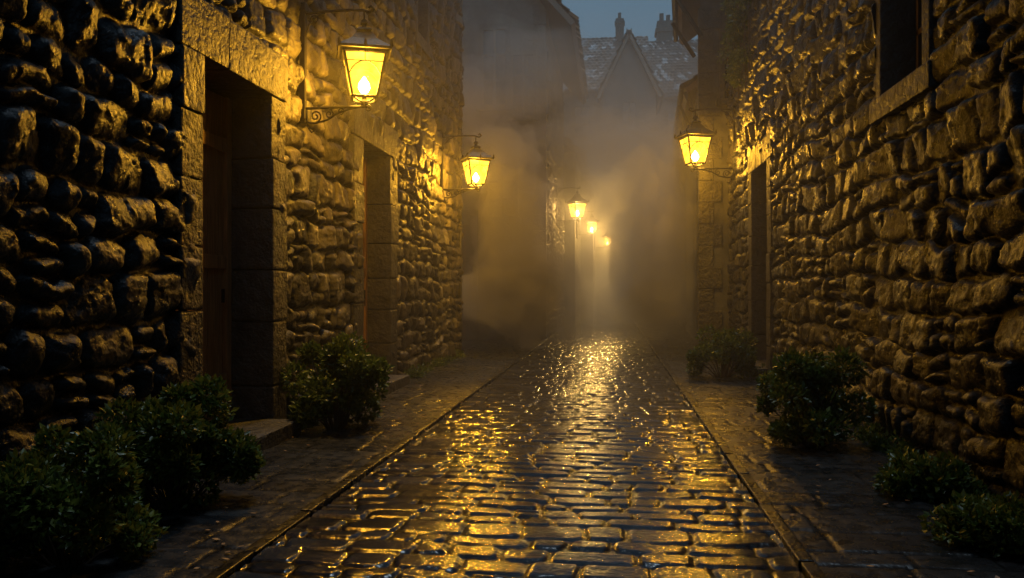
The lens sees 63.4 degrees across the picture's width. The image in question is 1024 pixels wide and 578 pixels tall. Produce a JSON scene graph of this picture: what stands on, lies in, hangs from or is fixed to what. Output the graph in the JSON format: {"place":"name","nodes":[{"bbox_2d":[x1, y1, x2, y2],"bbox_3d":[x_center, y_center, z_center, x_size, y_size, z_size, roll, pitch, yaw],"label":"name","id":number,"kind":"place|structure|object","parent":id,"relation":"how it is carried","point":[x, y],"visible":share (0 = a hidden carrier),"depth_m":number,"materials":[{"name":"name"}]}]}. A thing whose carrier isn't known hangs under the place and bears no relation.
{"place":"outdoors","nodes":[
{"label":"outdoors","id":0,"kind":"place"},
{"bbox_2d":[0,339,542,577],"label":"pavement","id":1,"kind":"structure","parent":0,"point":[288,481],"depth_m":5.51,"materials":[{"name":"grey stone"}]},
{"bbox_2d":[0,419,170,571],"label":"bush","id":2,"kind":"object","parent":1,"relation":"on","point":[47,504],"visible":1,"depth_m":3.78,"materials":[{"name":"green plant"}]},
{"bbox_2d":[79,373,265,512],"bbox_3d":[-2.003,0.926,4.913,0.982,0.811,0.931,0,0,7],"label":"bush","id":3,"kind":"object","parent":1,"relation":"on","point":[174,451],"visible":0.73,"depth_m":4.86,"materials":[{"name":"green plant"}]},
{"bbox_2d":[202,418,300,469],"bbox_3d":[-2.374,1.259,6.719,0.808,0.191,1.543,0,0,7],"label":"doorstep","id":4,"kind":"object","parent":1,"relation":"on","point":[269,433],"visible":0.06,"depth_m":7.04,"materials":[{"name":"stone"}]},
{"bbox_2d":[279,330,394,429],"bbox_3d":[-1.633,0.861,7.755,1.119,0.957,1.066,0,0,7],"label":"bush","id":5,"kind":"object","parent":1,"relation":"on","point":[350,376],"visible":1,"depth_m":7.63,"materials":[{"name":"green plant"}]},
{"bbox_2d":[242,316,787,551],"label":"ground","id":6,"kind":"structure","parent":0,"point":[466,344],"depth_m":20.79,"materials":[{"name":"stone"}]},
{"bbox_2d":[0,0,186,496],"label":"stone house","id":7,"kind":"structure","parent":6,"relation":"on","point":[93,141],"depth_m":4.88,"materials":[{"name":"brown stone"}]},
{"bbox_2d":[178,0,464,418],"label":"front wall","id":8,"kind":"structure","parent":6,"relation":"on","point":[418,104],"depth_m":10.17,"materials":[{"name":"stone"}]},
{"bbox_2d":[176,88,231,419],"bbox_3d":[-2.649,-0.286,6.896,0.136,2.892,1.268,0,0,7],"label":"door","id":9,"kind":"structure","parent":8,"relation":"in","point":[216,180],"depth_m":7.33,"materials":[{"name":"wood"}]},
{"bbox_2d":[171,0,287,420],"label":"door surround","id":10,"kind":"object","parent":8,"relation":"attached to","point":[219,50],"visible":0.59,"depth_m":7.48,"materials":[{"name":"beige stone"}]},
{"bbox_2d":[299,2,392,132],"bbox_3d":[-1.648,-2.209,8.183,0.906,1.300,0.538,0,0,-13],"label":"wall lantern","id":11,"kind":"object","parent":8,"relation":"attached to","point":[363,44],"depth_m":8.23,"materials":[{"name":"black metal"}]},
{"bbox_2d":[361,158,366,351],"bbox_3d":[-2.105,-0.325,10.875,0.136,2.992,1.218,0,0,7],"label":"door","id":12,"kind":"structure","parent":8,"relation":"in","point":[364,184],"depth_m":11.39,"materials":[{"name":"wood"}]},
{"bbox_2d":[347,102,398,374],"bbox_3d":[-1.976,-0.458,10.859,0.482,3.572,2.043,0,0,7],"label":"door surround","id":13,"kind":"object","parent":8,"relation":"attached to","point":[375,148],"visible":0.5,"depth_m":11.45,"materials":[{"name":"beige stone"}]},
{"bbox_2d":[413,0,432,60],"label":"window surround","id":14,"kind":"object","parent":8,"relation":"attached to","point":[421,34],"visible":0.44,"depth_m":13.84,"materials":[{"name":"beige stone"}]},
{"bbox_2d":[440,131,494,202],"bbox_3d":[-0.814,-2.200,14.890,0.923,1.300,0.589,0,0,-15],"label":"wall lantern","id":15,"kind":"object","parent":8,"relation":"attached to","point":[476,154],"depth_m":14.92,"materials":[{"name":"black metal"}]},
{"bbox_2d":[231,0,461,342],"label":"side walls","id":16,"kind":"structure","parent":6,"relation":"on","point":[460,247],"depth_m":16.98,"materials":[{"name":"beige stone"}]},
{"bbox_2d":[204,326,564,577],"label":"kerb edging","id":17,"kind":"object","parent":6,"relation":"on","point":[234,564],"visible":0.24,"depth_m":5.25,"materials":[{"name":"grey stone"}]},
{"bbox_2d":[367,375,409,396],"bbox_3d":[-1.860,1.271,10.698,0.749,0.189,1.499,0,0,7],"label":"doorstep","id":18,"kind":"object","parent":6,"relation":"on","point":[397,382],"visible":0.15,"depth_m":10.78,"materials":[{"name":"stone"}]},
{"bbox_2d":[462,0,562,340],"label":"walls","id":19,"kind":"structure","parent":6,"relation":"on","point":[504,208],"depth_m":22.17,"materials":[{"name":"stone"}]},
{"bbox_2d":[546,38,564,337],"bbox_3d":[1.424,-2.697,26.228,0.143,8.260,7.600,0,0,7],"label":"side wall facing","id":20,"kind":"object","parent":19,"relation":"attached to","point":[555,234],"visible":0.98,"depth_m":25.12,"materials":[{"name":"stone"}]},
{"bbox_2d":[539,0,585,104],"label":"roof boards","id":21,"kind":"object","parent":19,"relation":"on","point":[561,21],"visible":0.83,"depth_m":24.35,"materials":[{"name":"grey wood"}]},
{"bbox_2d":[555,185,588,228],"bbox_3d":[1.848,-2.552,25.745,0.880,1.365,0.715,0,0,-27],"label":"wall lantern","id":22,"kind":"object","parent":19,"relation":"attached to","point":[577,199],"depth_m":25.73,"materials":[{"name":"black metal"}]},
{"bbox_2d":[555,0,588,99],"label":"roof","id":23,"kind":"structure","parent":19,"relation":"on","point":[574,17],"depth_m":23.28,"materials":[{"name":"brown wood"}]},
{"bbox_2d":[563,152,580,326],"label":"walls","id":24,"kind":"structure","parent":6,"relation":"on","point":[572,266],"depth_m":30.38,"materials":[{"name":"stone"}]},
{"bbox_2d":[563,138,587,175],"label":"roof boards","id":25,"kind":"object","parent":24,"relation":"on","point":[579,154],"visible":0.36,"depth_m":30.86,"materials":[{"name":"brown wood"}]},
{"bbox_2d":[564,135,589,170],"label":"roof","id":26,"kind":"structure","parent":25,"relation":"on","point":[582,150],"depth_m":30.54,"materials":[{"name":"tile"}]},
{"bbox_2d":[576,209,598,240],"bbox_3d":[2.797,-2.390,30.860,0.832,1.170,0.481,0,0,-5],"label":"wall lantern","id":27,"kind":"object","parent":24,"relation":"attached to","point":[592,219],"depth_m":30.86,"materials":[{"name":"black metal"}]},
{"bbox_2d":[581,181,596,321],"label":"walls","id":28,"kind":"structure","parent":6,"relation":"on","point":[588,283],"depth_m":35.38,"materials":[{"name":"stone"}]},
{"bbox_2d":[580,172,602,201],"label":"roof boards","id":29,"kind":"object","parent":28,"relation":"on","point":[597,188],"visible":0.21,"depth_m":36.22,"materials":[{"name":"brown wood"}]},
{"bbox_2d":[588,171,604,195],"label":"roof","id":30,"kind":"structure","parent":29,"relation":"on","point":[594,177],"depth_m":35.59,"materials":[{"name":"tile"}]},
{"bbox_2d":[594,226,613,250],"bbox_3d":[4.058,-2.204,36.750,0.832,1.170,0.481,0,0,-5],"label":"wall lantern","id":31,"kind":"object","parent":28,"relation":"attached to","point":[607,234],"depth_m":36.76,"materials":[{"name":"black metal"}]},
{"bbox_2d":[563,13,655,317],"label":"walls","id":32,"kind":"structure","parent":6,"relation":"on","point":[613,133],"depth_m":40.84,"materials":[{"name":"stone"}]},
{"bbox_2d":[563,36,649,89],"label":"roof","id":33,"kind":"structure","parent":32,"relation":"on","point":[599,54],"depth_m":43.79,"materials":[{"name":"grey tile"}]},
{"bbox_2d":[594,29,627,101],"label":"gable roof","id":34,"kind":"structure","parent":32,"relation":"on","point":[609,68],"depth_m":40.74,"materials":[{"name":"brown wood"}]},
{"bbox_2d":[597,30,631,103],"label":"gable roof boards","id":35,"kind":"object","parent":32,"relation":"attached to","point":[607,79],"visible":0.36,"depth_m":40.55,"materials":[{"name":"wood"}]},
{"bbox_2d":[626,30,661,114],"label":"gable roof side boards","id":36,"kind":"object","parent":32,"relation":"attached to","point":[649,75],"visible":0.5,"depth_m":40.41,"materials":[{"name":"wood"}]},
{"bbox_2d":[631,28,664,112],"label":"gable roof side","id":37,"kind":"structure","parent":32,"relation":"on","point":[650,70],"depth_m":40.58,"materials":[{"name":"wood"}]},
{"bbox_2d":[288,349,1021,512],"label":"weeds","id":38,"kind":"object","parent":6,"relation":"on","point":[873,438],"visible":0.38,"depth_m":6.88,"materials":[{"name":"green plant"}]},
{"bbox_2d":[654,13,685,315],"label":"walls","id":39,"kind":"structure","parent":6,"relation":"on","point":[667,153],"depth_m":45.35,"materials":[{"name":"stone"}]},
{"bbox_2d":[663,95,677,99],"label":"roof boards","id":40,"kind":"object","parent":39,"relation":"on","point":[673,97],"visible":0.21,"depth_m":44.89,"materials":[{"name":"wood"}]},
{"bbox_2d":[648,39,697,95],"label":"roof","id":41,"kind":"structure","parent":39,"relation":"on","point":[673,65],"depth_m":46.95,"materials":[{"name":"grey tile"}]},
{"bbox_2d":[671,166,685,328],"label":"walls","id":42,"kind":"structure","parent":6,"relation":"on","point":[678,261],"depth_m":32.13,"materials":[{"name":"stone"}]},
{"bbox_2d":[662,162,685,211],"bbox_3d":[6.808,-3.697,35.339,0.519,0.929,16.211,0,0,9],"label":"gutter and braces","id":43,"kind":"object","parent":42,"relation":"attached to","point":[671,175],"visible":0.94,"depth_m":29.05,"materials":[{"name":"black metal"}]},
{"bbox_2d":[664,158,685,213],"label":"roof boards","id":44,"kind":"object","parent":42,"relation":"on","point":[673,187],"visible":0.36,"depth_m":33.23,"materials":[{"name":"brown wood"}]},
{"bbox_2d":[664,155,685,208],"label":"roof","id":45,"kind":"structure","parent":44,"relation":"on","point":[676,162],"depth_m":27.94,"materials":[{"name":"tile"}]},
{"bbox_2d":[686,89,699,343],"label":"walls","id":46,"kind":"structure","parent":6,"relation":"on","point":[692,267],"depth_m":22.74,"materials":[{"name":"stone"}]},
{"bbox_2d":[671,84,697,145],"bbox_3d":[4.738,-4.429,23.663,0.530,0.929,7.905,0,0,7],"label":"gutter and braces","id":47,"kind":"object","parent":46,"relation":"attached to","point":[679,108],"visible":0.74,"depth_m":21.43,"materials":[{"name":"black metal"}]},
{"bbox_2d":[675,79,697,147],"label":"roof boards","id":48,"kind":"object","parent":46,"relation":"on","point":[691,88],"visible":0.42,"depth_m":21.61,"materials":[{"name":"brown wood"}]},
{"bbox_2d":[698,0,728,352],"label":"walls","id":49,"kind":"structure","parent":6,"relation":"on","point":[713,237],"depth_m":17.20,"materials":[{"name":"stone"}]},
{"bbox_2d":[678,0,699,44],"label":"roof boards","id":50,"kind":"object","parent":49,"relation":"on","point":[687,30],"visible":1,"depth_m":18.42,"materials":[{"name":"brown wood"}]},
{"bbox_2d":[671,0,702,57],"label":"gutter and braces","id":51,"kind":"object","parent":50,"relation":"attached to","point":[674,24],"visible":1,"depth_m":18.10,"materials":[{"name":"black metal"}]},
{"bbox_2d":[631,317,826,577],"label":"kerb edging","id":52,"kind":"object","parent":6,"relation":"on","point":[808,566],"visible":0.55,"depth_m":5.19,"materials":[{"name":"grey stone"}]},
{"bbox_2d":[729,119,765,328],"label":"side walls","id":53,"kind":"structure","parent":6,"relation":"on","point":[729,248],"depth_m":16.89,"materials":[{"name":"stone"}]},
{"bbox_2d":[750,360,767,376],"bbox_3d":[4.083,1.277,13.110,0.866,0.186,1.680,0,0,7],"label":"doorstep","id":54,"kind":"object","parent":6,"relation":"on","point":[759,363],"visible":0.16,"depth_m":12.79,"materials":[{"name":"stone"}]},
{"bbox_2d":[725,0,1023,502],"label":"front wall","id":55,"kind":"structure","parent":6,"relation":"on","point":[897,248],"depth_m":6.78,"materials":[{"name":"brown stone"}]},
{"bbox_2d":[674,105,736,183],"bbox_3d":[3.805,-2.826,16.234,1.094,1.559,0.642,0,0,-10],"label":"wall lantern","id":56,"kind":"object","parent":55,"relation":"attached to","point":[696,130],"depth_m":16.10,"materials":[{"name":"black metal"}]},
{"bbox_2d":[716,0,753,99],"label":"hanging vine","id":57,"kind":"object","parent":55,"relation":"attached to","point":[737,18],"visible":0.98,"depth_m":14.69,"materials":[{"name":"green plant"}]},
{"bbox_2d":[748,132,775,369],"bbox_3d":[4.234,-0.505,13.238,0.602,3.683,2.060,0,0,7],"label":"door surround","id":58,"kind":"object","parent":55,"relation":"attached to","point":[760,268],"visible":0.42,"depth_m":13.94,"materials":[{"name":"beige stone"}]},
{"bbox_2d":[869,0,939,124],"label":"window surround","id":59,"kind":"object","parent":55,"relation":"attached to","point":[899,75],"visible":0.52,"depth_m":7.24,"materials":[{"name":"beige stone"}]},
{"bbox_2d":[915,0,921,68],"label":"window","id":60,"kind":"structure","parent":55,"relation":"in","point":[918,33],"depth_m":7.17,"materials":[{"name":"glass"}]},
{"bbox_2d":[228,317,804,577],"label":"cobblestone road","id":61,"kind":"structure","parent":0,"point":[586,449],"depth_m":5.26,"materials":[{"name":"grey stone"}]},
{"bbox_2d":[562,0,697,40],"label":"sky","id":62,"kind":"structure","parent":0,"point":[596,19],"materials":[{"name":"blue"}]},
{"bbox_2d":[675,74,697,141],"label":"roof","id":63,"kind":"structure","parent":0,"point":[690,81],"depth_m":20.12,"materials":[{"name":"brown wood"}]},
{"bbox_2d":[633,314,1023,577],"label":"pavement","id":64,"kind":"structure","parent":0,"point":[845,523],"depth_m":5.15,"materials":[{"name":"grey stone"}]},
{"bbox_2d":[685,323,758,377],"bbox_3d":[3.094,0.929,12.252,1.128,0.847,1.089,0,0,7],"label":"bush","id":65,"kind":"object","parent":64,"relation":"on","point":[724,347],"visible":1,"depth_m":12.15,"materials":[{"name":"green plant"}]},
{"bbox_2d":[755,345,879,446],"bbox_3d":[2.509,0.894,6.935,0.948,0.885,0.978,0,0,-10],"label":"bush","id":66,"kind":"object","parent":64,"relation":"on","point":[805,376],"visible":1,"depth_m":6.80,"materials":[{"name":"green plant"}]},
{"bbox_2d":[871,442,977,502],"bbox_3d":[2.601,1.159,5.232,0.625,0.348,0.575,0,0,26],"label":"bush","id":67,"kind":"object","parent":64,"relation":"on","point":[941,478],"visible":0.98,"depth_m":5.09,"materials":[{"name":"green plant"}]},
{"bbox_2d":[918,488,1023,559],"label":"bush","id":68,"kind":"object","parent":64,"relation":"on","point":[986,523],"visible":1,"depth_m":4.11,"materials":[{"name":"green plant"}]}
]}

